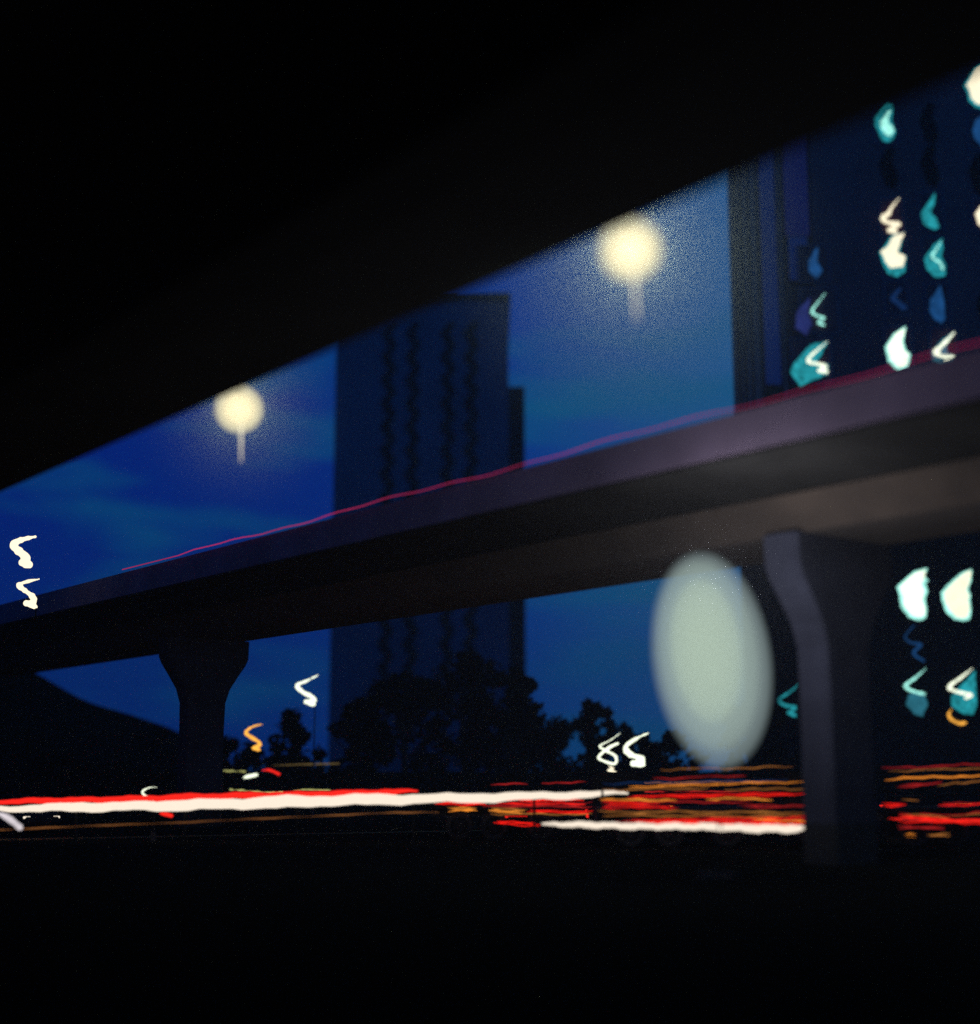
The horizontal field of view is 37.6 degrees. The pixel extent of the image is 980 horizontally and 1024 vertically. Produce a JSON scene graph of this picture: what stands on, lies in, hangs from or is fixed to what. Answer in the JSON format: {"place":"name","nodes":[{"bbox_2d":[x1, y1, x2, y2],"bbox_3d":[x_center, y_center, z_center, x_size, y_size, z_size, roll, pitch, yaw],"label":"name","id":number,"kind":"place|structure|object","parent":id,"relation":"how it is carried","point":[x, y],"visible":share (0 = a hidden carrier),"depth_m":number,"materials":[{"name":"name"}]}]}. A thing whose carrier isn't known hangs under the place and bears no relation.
{"place":"outdoors","nodes":[
{"label":"outdoors","id":0,"kind":"place"},
{"bbox_2d":[0,673,178,812],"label":"hill","id":1,"kind":"structure","parent":0,"point":[63,721],"depth_m":108.40,"materials":[{"name":"soil"}]},
{"bbox_2d":[0,180,746,771],"label":"sky","id":2,"kind":"structure","parent":0,"point":[664,654],"materials":[{"name":"blue"}]},
{"bbox_2d":[328,293,525,771],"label":"apartment tower","id":3,"kind":"structure","parent":0,"point":[427,398],"depth_m":184.73,"materials":[{"name":"black stone"}]},
{"bbox_2d":[376,631,392,655],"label":"window","id":4,"kind":"structure","parent":3,"relation":"in","point":[382,644],"depth_m":179.93,"materials":[{"name":"blue glass"}]},
{"bbox_2d":[376,656,392,680],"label":"window","id":5,"kind":"structure","parent":3,"relation":"in","point":[382,669],"depth_m":179.36,"materials":[{"name":"blue glass"}]},
{"bbox_2d":[379,438,395,460],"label":"window","id":6,"kind":"structure","parent":3,"relation":"in","point":[385,451],"depth_m":184.47,"materials":[{"name":"blue glass"}]},
{"bbox_2d":[379,461,395,484],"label":"window","id":7,"kind":"structure","parent":3,"relation":"in","point":[385,475],"depth_m":183.89,"materials":[{"name":"blue glass"}]},
{"bbox_2d":[380,391,395,413],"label":"window","id":8,"kind":"structure","parent":3,"relation":"in","point":[385,403],"depth_m":185.60,"materials":[{"name":"blue glass"}]},
{"bbox_2d":[380,414,395,437],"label":"window","id":9,"kind":"structure","parent":3,"relation":"in","point":[385,427],"depth_m":185.01,"materials":[{"name":"blue glass"}]},
{"bbox_2d":[380,345,396,367],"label":"window","id":10,"kind":"structure","parent":3,"relation":"in","point":[386,357],"depth_m":186.69,"materials":[{"name":"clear glass"}]},
{"bbox_2d":[380,368,396,390],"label":"window","id":11,"kind":"structure","parent":3,"relation":"in","point":[386,381],"depth_m":186.14,"materials":[{"name":"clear glass"}]},
{"bbox_2d":[402,631,417,655],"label":"window","id":12,"kind":"structure","parent":3,"relation":"in","point":[407,643],"depth_m":179.93,"materials":[{"name":"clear glass"}]},
{"bbox_2d":[403,461,419,484],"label":"window","id":13,"kind":"structure","parent":3,"relation":"in","point":[409,474],"depth_m":183.89,"materials":[{"name":"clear glass"}]},
{"bbox_2d":[404,438,419,460],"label":"window","id":14,"kind":"structure","parent":3,"relation":"in","point":[409,450],"depth_m":184.47,"materials":[{"name":"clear glass"}]},
{"bbox_2d":[404,368,420,390],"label":"window","id":15,"kind":"structure","parent":3,"relation":"in","point":[410,381],"depth_m":186.14,"materials":[{"name":"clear glass"}]},
{"bbox_2d":[404,391,420,413],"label":"window","id":16,"kind":"structure","parent":3,"relation":"in","point":[409,403],"depth_m":185.60,"materials":[{"name":"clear glass"}]},
{"bbox_2d":[404,414,420,437],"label":"window","id":17,"kind":"structure","parent":3,"relation":"in","point":[409,426],"depth_m":185.01,"materials":[{"name":"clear glass"}]},
{"bbox_2d":[405,322,420,344],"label":"window","id":18,"kind":"structure","parent":3,"relation":"in","point":[410,334],"depth_m":187.28,"materials":[{"name":"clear glass"}]},
{"bbox_2d":[405,345,420,367],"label":"window","id":19,"kind":"structure","parent":3,"relation":"in","point":[410,357],"depth_m":186.69,"materials":[{"name":"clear glass"}]},
{"bbox_2d":[438,631,454,655],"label":"window","id":20,"kind":"structure","parent":3,"relation":"in","point":[444,645],"depth_m":179.93,"materials":[{"name":"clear glass"}]},
{"bbox_2d":[439,438,454,460],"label":"window","id":21,"kind":"structure","parent":3,"relation":"in","point":[445,451],"depth_m":184.47,"materials":[{"name":"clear glass"}]},
{"bbox_2d":[439,368,455,390],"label":"window","id":22,"kind":"structure","parent":3,"relation":"in","point":[445,380],"depth_m":186.14,"materials":[{"name":"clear glass"}]},
{"bbox_2d":[439,391,455,413],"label":"window","id":23,"kind":"structure","parent":3,"relation":"in","point":[445,404],"depth_m":185.60,"materials":[{"name":"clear glass"}]},
{"bbox_2d":[439,414,455,437],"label":"window","id":24,"kind":"structure","parent":3,"relation":"in","point":[445,427],"depth_m":185.01,"materials":[{"name":"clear glass"}]},
{"bbox_2d":[439,461,455,484],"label":"window","id":25,"kind":"structure","parent":3,"relation":"in","point":[445,475],"depth_m":183.89,"materials":[{"name":"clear glass"}]},
{"bbox_2d":[440,322,455,344],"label":"window","id":26,"kind":"structure","parent":3,"relation":"in","point":[445,334],"depth_m":187.28,"materials":[{"name":"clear glass"}]},
{"bbox_2d":[440,345,455,367],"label":"window","id":27,"kind":"structure","parent":3,"relation":"in","point":[445,357],"depth_m":186.69,"materials":[{"name":"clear glass"}]},
{"bbox_2d":[462,438,478,460],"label":"window","id":28,"kind":"structure","parent":3,"relation":"in","point":[468,450],"depth_m":184.47,"materials":[{"name":"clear glass"}]},
{"bbox_2d":[462,606,478,630],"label":"window","id":29,"kind":"structure","parent":3,"relation":"in","point":[468,620],"depth_m":180.51,"materials":[{"name":"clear glass"}]},
{"bbox_2d":[463,322,478,344],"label":"window","id":30,"kind":"structure","parent":3,"relation":"in","point":[468,334],"depth_m":187.28,"materials":[{"name":"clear glass"}]},
{"bbox_2d":[463,345,478,367],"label":"window","id":31,"kind":"structure","parent":3,"relation":"in","point":[468,357],"depth_m":186.69,"materials":[{"name":"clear glass"}]},
{"bbox_2d":[463,368,478,390],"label":"window","id":32,"kind":"structure","parent":3,"relation":"in","point":[468,380],"depth_m":186.14,"materials":[{"name":"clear glass"}]},
{"bbox_2d":[463,391,478,413],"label":"window","id":33,"kind":"structure","parent":3,"relation":"in","point":[468,403],"depth_m":185.60,"materials":[{"name":"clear glass"}]},
{"bbox_2d":[463,414,478,437],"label":"window","id":34,"kind":"structure","parent":3,"relation":"in","point":[468,427],"depth_m":185.01,"materials":[{"name":"blue glass"}]},
{"bbox_2d":[0,0,979,491],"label":"overhead bridge","id":35,"kind":"structure","parent":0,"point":[202,202],"depth_m":18.25,"materials":[{"name":"concrete"}]},
{"bbox_2d":[224,389,253,457],"bbox_3d":[-6.433,-2.246,33.934,1.151,1.928,2.545,-8,-13,35],"label":"street lamp","id":36,"kind":"object","parent":35,"relation":"attached to","point":[239,408],"visible":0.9,"depth_m":34.31,"materials":[{"name":"glass"}]},
{"bbox_2d":[610,220,650,319],"bbox_3d":[1.927,-4.195,23.493,1.086,1.836,2.521,-8,-13,36],"label":"street lamp","id":37,"kind":"object","parent":35,"relation":"attached to","point":[630,249],"visible":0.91,"depth_m":23.89,"materials":[{"name":"glass"}]},
{"bbox_2d":[0,342,979,677],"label":"elevated road","id":38,"kind":"structure","parent":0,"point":[888,458],"depth_m":40.77,"materials":[{"name":"concrete"}]},
{"bbox_2d":[0,818,979,936],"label":"road","id":39,"kind":"structure","parent":0,"point":[345,878],"depth_m":28.61,"materials":[{"name":"asphalt"}]},
{"bbox_2d":[10,535,39,830],"bbox_3d":[-19.581,6.988,59.725,1.374,12.192,0.361,0,-10,0],"label":"street light","id":40,"kind":"object","parent":39,"relation":"on","point":[25,561],"visible":1,"depth_m":60.31,"materials":[{"name":"metal"},{"name":"glass"}]},
{"bbox_2d":[0,794,60,832],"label":"car","id":41,"kind":"object","parent":39,"relation":"on","point":[39,819],"visible":0.69,"depth_m":55.85,"materials":[{"name":"grey paint"}]},
{"bbox_2d":[159,637,248,827],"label":"bridge pier","id":42,"kind":"structure","parent":39,"relation":"on","point":[203,674],"depth_m":63.48,"materials":[{"name":"concrete"}]},
{"bbox_2d":[0,812,438,844],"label":"guardrail","id":43,"kind":"object","parent":39,"relation":"on","point":[224,820],"visible":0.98,"depth_m":45.95,"materials":[{"name":"black metal"}]},
{"bbox_2d":[0,789,627,844],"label":"vehicle light trail","id":44,"kind":"object","parent":39,"relation":"on","point":[255,800],"visible":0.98,"depth_m":47.56,"materials":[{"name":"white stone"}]},
{"bbox_2d":[432,793,486,828],"bbox_3d":[-1.296,12.826,61.788,2.160,1.455,4.380,-2,-11,9],"label":"car","id":45,"kind":"object","parent":39,"relation":"on","point":[443,819],"visible":0.17,"depth_m":60.22,"materials":[{"name":"grey paint"}]},
{"bbox_2d":[503,799,552,836],"bbox_3d":[1.374,11.370,53.921,2.160,1.455,4.380,-1,-11,7],"label":"car","id":46,"kind":"object","parent":39,"relation":"on","point":[511,829],"visible":0.16,"depth_m":51.85,"materials":[{"name":"black paint"}]},
{"bbox_2d":[430,772,644,839],"bbox_3d":[1.654,10.347,50.717,7.430,2.300,2.493,0,-10,0],"label":"flatbed lorry","id":47,"kind":"object","parent":39,"relation":"on","point":[459,824],"visible":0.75,"depth_m":49.58,"materials":[{"name":"black paint"}]},
{"bbox_2d":[551,798,587,828],"bbox_3d":[3.574,12.826,61.788,2.160,1.455,4.380,-1,-11,6],"label":"car","id":48,"kind":"object","parent":39,"relation":"on","point":[570,818],"visible":0.1,"depth_m":59.70,"materials":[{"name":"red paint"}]},
{"bbox_2d":[623,733,648,781],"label":"street light","id":49,"kind":"object","parent":39,"relation":"on","point":[639,761],"visible":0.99,"depth_m":78.77,"materials":[{"name":"white stone"}]},
{"bbox_2d":[540,821,803,850],"bbox_3d":[5.318,9.499,42.136,7.992,0.853,0.498,-3,-11,15],"label":"guardrail","id":50,"kind":"object","parent":39,"relation":"on","point":[752,828],"visible":0.98,"depth_m":41.93,"materials":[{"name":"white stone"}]},
{"bbox_2d":[665,796,712,830],"bbox_3d":[7.623,11.370,53.921,2.160,1.455,4.380,-2,-11,9],"label":"car","id":51,"kind":"object","parent":39,"relation":"on","point":[701,799],"visible":0.03,"depth_m":52.66,"materials":[{"name":"red paint"}]},
{"bbox_2d":[593,766,803,846],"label":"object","id":52,"kind":"object","parent":39,"relation":"on","point":[786,800],"visible":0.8,"depth_m":44.66,"materials":[{"name":"glowing red light"},{"name":"glowing white light"},{"name":"glowing amber light"}]},
{"bbox_2d":[696,765,738,877],"bbox_3d":[4.908,4.397,31.730,2.657,7.100,2.624,0,-10,0],"label":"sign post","id":53,"kind":"object","parent":39,"relation":"on","point":[716,875],"visible":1,"depth_m":31.17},
{"bbox_2d":[712,793,754,822],"bbox_3d":[10.656,12.826,61.788,2.160,1.455,4.380,-2,-11,8],"label":"car","id":54,"kind":"object","parent":39,"relation":"on","point":[749,802],"visible":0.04,"depth_m":60.45,"materials":[{"name":"red paint"}]},
{"bbox_2d":[763,531,891,864],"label":"bridge pier","id":55,"kind":"structure","parent":39,"relation":"on","point":[830,591],"depth_m":36.36,"materials":[{"name":"concrete"}]},
{"bbox_2d":[876,796,931,833],"bbox_3d":[15.604,11.370,53.921,2.160,1.455,4.380,-1,-11,8],"label":"car","id":56,"kind":"object","parent":39,"relation":"on","point":[924,801],"visible":0.1,"depth_m":52.79,"materials":[{"name":"grey paint"}]},
{"bbox_2d":[876,763,979,846],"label":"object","id":57,"kind":"object","parent":39,"relation":"on","point":[923,825],"visible":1,"depth_m":44.66,"materials":[{"name":"glowing red light"},{"name":"glowing amber light"},{"name":"glowing white light"}]},
{"bbox_2d":[932,793,979,827],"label":"car","id":58,"kind":"object","parent":39,"relation":"on","point":[941,798],"visible":0.16,"depth_m":60.65,"materials":[{"name":"black paint"}]},
{"bbox_2d":[0,939,979,1023],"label":"pavement","id":59,"kind":"structure","parent":0,"point":[489,981],"depth_m":15.04,"materials":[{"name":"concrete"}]},
{"bbox_2d":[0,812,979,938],"bbox_3d":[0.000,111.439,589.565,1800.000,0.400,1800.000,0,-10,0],"label":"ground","id":60,"kind":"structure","parent":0,"point":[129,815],"depth_m":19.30,"materials":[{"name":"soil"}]},
{"bbox_2d":[223,735,265,771],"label":"tree","id":61,"kind":"object","parent":60,"relation":"on","point":[249,756],"visible":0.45,"depth_m":101.66,"materials":[{"name":"black plant"}]},
{"bbox_2d":[227,790,294,815],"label":"car","id":62,"kind":"object","parent":60,"relation":"on","point":[267,811],"visible":0.3,"depth_m":81.57,"materials":[{"name":"black paint"}]},
{"bbox_2d":[267,708,327,771],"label":"tree","id":63,"kind":"object","parent":60,"relation":"on","point":[295,733],"visible":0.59,"depth_m":98.27,"materials":[{"name":"black plant"}]},
{"bbox_2d":[295,675,317,815],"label":"street light","id":64,"kind":"object","parent":60,"relation":"on","point":[311,701],"visible":1,"depth_m":83.29,"materials":[{"name":"metal"}]},
{"bbox_2d":[325,696,397,771],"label":"tree","id":65,"kind":"object","parent":60,"relation":"on","point":[355,733],"visible":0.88,"depth_m":94.26,"materials":[{"name":"black plant"}]},
{"bbox_2d":[362,671,456,771],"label":"tree","id":66,"kind":"object","parent":60,"relation":"on","point":[412,700],"visible":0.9,"depth_m":96.88,"materials":[{"name":"black plant"}]},
{"bbox_2d":[417,650,517,771],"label":"tree","id":67,"kind":"object","parent":60,"relation":"on","point":[472,669],"visible":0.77,"depth_m":98.49,"materials":[{"name":"black plant"}]},
{"bbox_2d":[0,750,979,811],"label":"hedge","id":68,"kind":"object","parent":60,"relation":"on","point":[99,781],"visible":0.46,"depth_m":90.97,"materials":[{"name":"black plant"}]},
{"bbox_2d":[467,665,549,771],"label":"tree","id":69,"kind":"object","parent":60,"relation":"on","point":[520,706],"visible":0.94,"depth_m":95.07,"materials":[{"name":"black plant"}]},
{"bbox_2d":[516,708,576,771],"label":"tree","id":70,"kind":"object","parent":60,"relation":"on","point":[559,735],"visible":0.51,"depth_m":100.04,"materials":[{"name":"black plant"}]},
{"bbox_2d":[566,697,619,771],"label":"tree","id":71,"kind":"object","parent":60,"relation":"on","point":[586,726],"visible":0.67,"depth_m":96.31,"materials":[{"name":"black plant"}]},
{"bbox_2d":[597,733,619,771],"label":"street light","id":72,"kind":"object","parent":60,"relation":"on","point":[606,750],"visible":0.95,"depth_m":79.82,"materials":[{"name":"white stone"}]},
{"bbox_2d":[597,721,649,771],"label":"tree","id":73,"kind":"object","parent":60,"relation":"on","point":[625,736],"visible":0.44,"depth_m":96.99,"materials":[{"name":"black plant"}]},
{"bbox_2d":[633,729,710,771],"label":"tree","id":74,"kind":"object","parent":60,"relation":"on","point":[670,743],"visible":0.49,"depth_m":93.04,"materials":[{"name":"black plant"}]},
{"bbox_2d":[718,691,786,771],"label":"tree","id":75,"kind":"object","parent":60,"relation":"on","point":[734,719],"visible":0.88,"depth_m":98.21,"materials":[{"name":"green plant"}]},
{"bbox_2d":[727,71,979,771],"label":"office tower","id":76,"kind":"structure","parent":0,"point":[854,251],"depth_m":114.82,"materials":[{"name":"stone"}]},
{"bbox_2d":[761,573,785,614],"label":"window","id":77,"kind":"structure","parent":76,"relation":"in","point":[771,605],"depth_m":110.15,"materials":[{"name":"black glass"}]},
{"bbox_2d":[762,620,793,662],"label":"window","id":78,"kind":"structure","parent":76,"relation":"in","point":[778,646],"depth_m":109.56,"materials":[{"name":"black glass"}]},
{"bbox_2d":[772,676,800,723],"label":"window","id":79,"kind":"structure","parent":76,"relation":"in","point":[785,689],"depth_m":108.82,"materials":[{"name":"teal glass"}]},
{"bbox_2d":[789,338,832,386],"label":"window","id":80,"kind":"structure","parent":76,"relation":"in","point":[810,358],"depth_m":113.98,"materials":[{"name":"blue glass"}]},
{"bbox_2d":[796,245,830,282],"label":"window","id":81,"kind":"structure","parent":76,"relation":"in","point":[813,261],"depth_m":115.47,"materials":[{"name":"blue glass"}]},
{"bbox_2d":[795,287,839,335],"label":"window","id":82,"kind":"structure","parent":76,"relation":"in","point":[818,312],"depth_m":114.74,"materials":[{"name":"blue glass"}]},
{"bbox_2d":[868,620,889,662],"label":"window","id":83,"kind":"structure","parent":76,"relation":"in","point":[878,650],"depth_m":109.54,"materials":[{"name":"black glass"}]},
{"bbox_2d":[869,670,890,713],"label":"window","id":84,"kind":"structure","parent":76,"relation":"in","point":[878,679],"depth_m":108.90,"materials":[{"name":"black glass"}]},
{"bbox_2d":[872,107,898,143],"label":"window","id":85,"kind":"structure","parent":76,"relation":"in","point":[885,124],"depth_m":117.54,"materials":[{"name":"blue glass"}]},
{"bbox_2d":[879,147,897,188],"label":"window","id":86,"kind":"structure","parent":76,"relation":"in","point":[888,170],"depth_m":116.97,"materials":[{"name":"black glass"}]},
{"bbox_2d":[878,198,905,235],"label":"window","id":87,"kind":"structure","parent":76,"relation":"in","point":[891,210],"depth_m":116.20,"materials":[{"name":"beige glass"}]},
{"bbox_2d":[879,232,908,278],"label":"window","id":88,"kind":"structure","parent":76,"relation":"in","point":[893,250],"depth_m":115.47,"materials":[{"name":"white glass"}]},
{"bbox_2d":[883,280,909,316],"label":"window","id":89,"kind":"structure","parent":76,"relation":"in","point":[896,292],"depth_m":114.93,"materials":[{"name":"blue glass"}]},
{"bbox_2d":[883,326,913,371],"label":"window","id":90,"kind":"structure","parent":76,"relation":"in","point":[898,343],"depth_m":114.12,"materials":[{"name":"white glass"}]},
{"bbox_2d":[893,565,932,622],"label":"window","id":91,"kind":"structure","parent":76,"relation":"in","point":[912,583],"depth_m":110.15,"materials":[{"name":"white glass"}]},
{"bbox_2d":[898,620,929,662],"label":"window","id":92,"kind":"structure","parent":76,"relation":"in","point":[913,637],"depth_m":109.56,"materials":[{"name":"blue glass"}]},
{"bbox_2d":[897,665,933,718],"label":"window","id":93,"kind":"structure","parent":76,"relation":"in","point":[915,692],"depth_m":108.84,"materials":[{"name":"teal glass"}]},
{"bbox_2d":[903,716,935,759],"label":"window","id":94,"kind":"structure","parent":76,"relation":"in","point":[919,737],"depth_m":108.23,"materials":[{"name":"black glass"}]},
{"bbox_2d":[919,103,937,144],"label":"window","id":95,"kind":"structure","parent":76,"relation":"in","point":[928,125],"depth_m":117.66,"materials":[{"name":"black glass"}]},
{"bbox_2d":[920,145,938,186],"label":"window","id":96,"kind":"structure","parent":76,"relation":"in","point":[930,170],"depth_m":117.00,"materials":[{"name":"black glass"}]},
{"bbox_2d":[917,192,944,230],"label":"window","id":97,"kind":"structure","parent":76,"relation":"in","point":[930,204],"depth_m":116.29,"materials":[{"name":"blue glass"}]},
{"bbox_2d":[921,237,948,277],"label":"window","id":98,"kind":"structure","parent":76,"relation":"in","point":[934,252],"depth_m":115.52,"materials":[{"name":"blue glass"}]},
{"bbox_2d":[923,283,951,322],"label":"window","id":99,"kind":"structure","parent":76,"relation":"in","point":[937,304],"depth_m":114.88,"materials":[{"name":"blue glass"}]},
{"bbox_2d":[928,327,957,361],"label":"window","id":100,"kind":"structure","parent":76,"relation":"in","point":[940,338],"depth_m":114.27,"materials":[{"name":"beige glass"}]},
{"bbox_2d":[937,566,975,623],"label":"window","id":101,"kind":"structure","parent":76,"relation":"in","point":[955,583],"depth_m":110.13,"materials":[{"name":"white glass"}]},
{"bbox_2d":[942,620,974,662],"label":"window","id":102,"kind":"structure","parent":76,"relation":"in","point":[958,639],"depth_m":109.56,"materials":[{"name":"black glass"}]},
{"bbox_2d":[941,663,979,724],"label":"window","id":103,"kind":"structure","parent":76,"relation":"in","point":[960,686],"depth_m":108.79,"materials":[{"name":"teal glass"}]},
{"bbox_2d":[945,717,978,760],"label":"window","id":104,"kind":"structure","parent":76,"relation":"in","point":[962,741],"depth_m":108.21,"materials":[{"name":"black glass"}]},
{"bbox_2d":[963,71,979,107],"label":"window","id":105,"kind":"structure","parent":76,"relation":"in","point":[971,82],"depth_m":118.09,"materials":[{"name":"white glass"}]},
{"bbox_2d":[965,110,979,150],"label":"window","id":106,"kind":"structure","parent":76,"relation":"in","point":[972,116],"depth_m":117.54,"materials":[{"name":"blue glass"}]},
{"bbox_2d":[969,154,979,193],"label":"window","id":107,"kind":"structure","parent":76,"relation":"in","point":[974,170],"depth_m":116.91,"materials":[{"name":"black glass"}]},
{"bbox_2d":[971,196,979,233],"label":"window","id":108,"kind":"structure","parent":76,"relation":"in","point":[975,200],"depth_m":116.23,"materials":[{"name":"beige glass"}]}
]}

